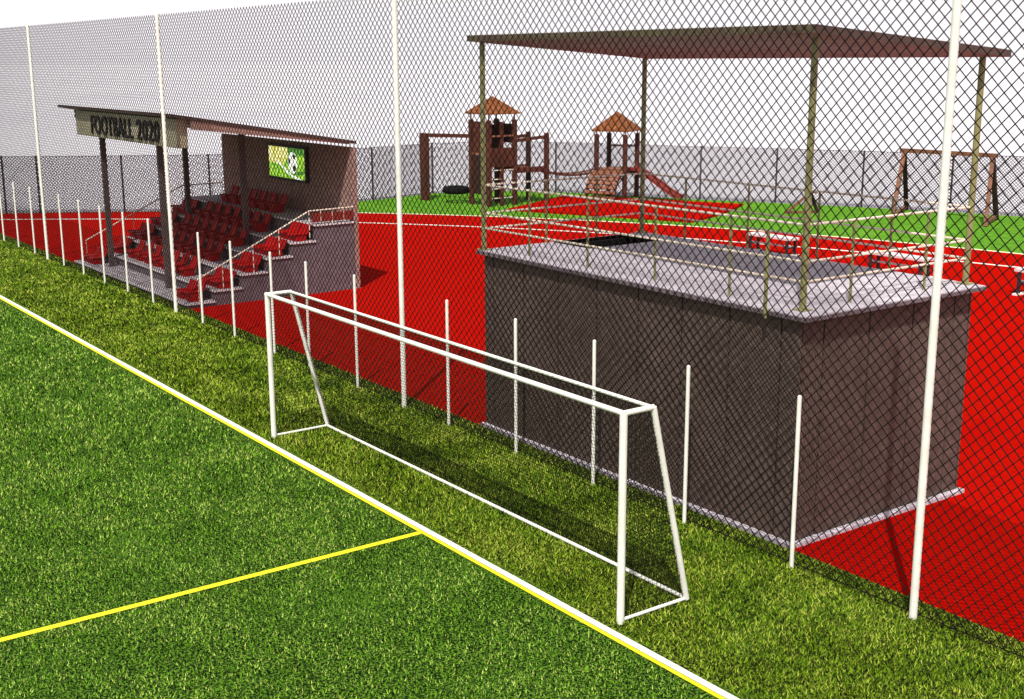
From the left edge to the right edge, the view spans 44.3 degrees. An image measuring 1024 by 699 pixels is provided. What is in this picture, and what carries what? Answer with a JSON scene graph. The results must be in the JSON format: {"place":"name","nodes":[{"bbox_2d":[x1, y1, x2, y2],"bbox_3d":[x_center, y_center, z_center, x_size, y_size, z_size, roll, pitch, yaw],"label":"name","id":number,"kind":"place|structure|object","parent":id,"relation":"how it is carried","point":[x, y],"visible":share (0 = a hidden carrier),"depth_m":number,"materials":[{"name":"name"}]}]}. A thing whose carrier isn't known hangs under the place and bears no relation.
{"place":"outdoors","nodes":[
{"label":"outdoors","id":0,"kind":"place"},
{"bbox_2d":[0,60,1023,638],"bbox_3d":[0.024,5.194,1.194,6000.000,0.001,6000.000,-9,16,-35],"label":"ground","id":1,"kind":"structure","parent":0,"point":[938,112],"depth_m":133.63,"materials":[{"name":"white"}]},
{"bbox_2d":[0,299,716,698],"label":"pitch","id":2,"kind":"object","parent":1,"relation":"on","point":[286,617],"depth_m":12.90,"materials":[{"name":"green plant"}]},
{"bbox_2d":[0,532,421,641],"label":"cross line","id":3,"kind":"object","parent":2,"relation":"on","point":[29,632],"visible":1,"depth_m":12.97,"materials":[{"name":"yellow paint"}]},
{"bbox_2d":[0,301,711,698],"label":"turf pile","id":4,"kind":"object","parent":2,"relation":"on","point":[156,497],"visible":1,"depth_m":13.66,"materials":[{"name":"green plant"}]},
{"bbox_2d":[0,233,1023,698],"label":"verge","id":5,"kind":"structure","parent":1,"relation":"on","point":[696,601],"depth_m":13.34,"materials":[{"name":"green plant"}]},
{"bbox_2d":[0,298,725,698],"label":"touchline edging","id":6,"kind":"object","parent":5,"relation":"on","point":[418,530],"visible":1,"depth_m":14.17,"materials":[{"name":"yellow paint"}]},
{"bbox_2d":[0,295,738,698],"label":"touchline","id":7,"kind":"object","parent":5,"relation":"on","point":[586,617],"visible":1,"depth_m":14.16,"materials":[{"name":"white paint"}]},
{"bbox_2d":[264,290,688,624],"bbox_3d":[-0.853,0.861,15.176,0.936,2.127,7.727,-9,16,-35],"label":"football goal","id":8,"kind":"object","parent":5,"relation":"on","point":[620,564],"visible":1,"depth_m":14.24,"materials":[{"name":"white paint"}]},
{"bbox_2d":[0,0,1023,657],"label":"perimeter fence","id":9,"kind":"object","parent":5,"relation":"on","point":[946,158],"visible":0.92,"depth_m":16.05,"materials":[{"name":"metal"}]},
{"bbox_2d":[0,212,1023,641],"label":"running track","id":10,"kind":"structure","parent":0,"point":[998,388],"depth_m":23.37,"materials":[{"name":"red rubber"}]},
{"bbox_2d":[58,105,360,308],"bbox_3d":[-7.766,-3.952,31.575,4.410,4.220,8.084,-9,16,-35],"label":"spectator stand","id":11,"kind":"object","parent":10,"relation":"on","point":[312,213],"visible":0.55,"depth_m":30.19,"materials":[{"name":"grey concrete"}]},
{"bbox_2d":[75,110,187,147],"bbox_3d":[-9.143,-5.259,29.791,0.282,0.620,6.920,-9,16,-35],"label":"name sign","id":12,"kind":"object","parent":11,"relation":"attached to","point":[151,133],"visible":0.58,"depth_m":29.09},
{"bbox_2d":[267,143,309,182],"bbox_3d":[-5.708,-4.757,32.023,0.094,0.890,2.180,-9,16,-35],"label":"television","id":13,"kind":"object","parent":11,"relation":"attached to","point":[291,161],"visible":0.52,"depth_m":31.89,"materials":[{"name":"multicoloured"}]},
{"bbox_2d":[3,219,1020,267],"bbox_3d":[7.888,-1.356,29.361,59.415,0.001,12.138,10,17,39],"label":"track lane line","id":14,"kind":"object","parent":10,"relation":"on","point":[686,238],"visible":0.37,"depth_m":38.15,"materials":[{"name":"white paint"}]},
{"bbox_2d":[3,211,1023,254],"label":"track edge line","id":15,"kind":"object","parent":10,"relation":"on","point":[690,226],"visible":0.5,"depth_m":40.60,"materials":[{"name":"beige paint"}]},
{"bbox_2d":[467,24,1011,548],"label":"terrace pavilion","id":16,"kind":"structure","parent":10,"relation":"on","point":[925,282],"depth_m":14.98,"materials":[{"name":"grey stone"}]},
{"bbox_2d":[748,232,798,255],"bbox_3d":[7.259,-2.933,35.097,0.600,0.520,1.600,-9,16,-35],"label":"track bench","id":17,"kind":"object","parent":10,"relation":"on","point":[751,242],"visible":0.58,"depth_m":34.80,"materials":[{"name":"grey metal"}]},
{"bbox_2d":[866,250,933,276],"bbox_3d":[9.703,-2.129,31.555,0.600,0.520,1.750,-9,16,-35],"label":"track bench","id":18,"kind":"object","parent":10,"relation":"on","point":[899,256],"visible":0.53,"depth_m":31.30,"materials":[{"name":"grey metal"}]},
{"bbox_2d":[1012,267,1023,295],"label":"track bench","id":19,"kind":"object","parent":10,"relation":"on","point":[1018,270],"visible":0.82,"depth_m":28.79,"materials":[{"name":"grey metal"}]},
{"bbox_2d":[0,0,1023,64],"label":"sky","id":20,"kind":"structure","parent":0,"point":[13,13],"materials":[{"name":"white"}]},
{"bbox_2d":[358,191,1023,253],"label":"lawn","id":21,"kind":"structure","parent":0,"point":[1005,236],"depth_m":42.64,"materials":[{"name":"green plant"}]},
{"bbox_2d":[419,96,600,206],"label":"play tower","id":22,"kind":"structure","parent":21,"relation":"on","point":[507,152],"depth_m":47.06,"materials":[{"name":"brown wood"}]},
{"bbox_2d":[0,141,1023,215],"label":"boundary fence","id":23,"kind":"object","parent":21,"relation":"on","point":[700,171],"visible":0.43,"depth_m":46.66,"materials":[{"name":"grey metal"}]},
{"bbox_2d":[507,195,742,222],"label":"play surface","id":24,"kind":"object","parent":21,"relation":"on","point":[635,209],"visible":0.53,"depth_m":45.26,"materials":[{"name":"red rubber"}]},
{"bbox_2d":[585,111,683,199],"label":"play tower","id":25,"kind":"structure","parent":24,"relation":"on","point":[625,156],"depth_m":48.49,"materials":[{"name":"brown wood"}]},
{"bbox_2d":[889,148,998,226],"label":"swing frame","id":26,"kind":"object","parent":21,"relation":"on","point":[992,169],"visible":0.65,"depth_m":41.99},
{"bbox_2d":[784,191,817,213],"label":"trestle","id":27,"kind":"object","parent":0,"point":[800,201],"visible":0.54,"depth_m":44.07,"materials":[{"name":"brown wood"}]}
]}

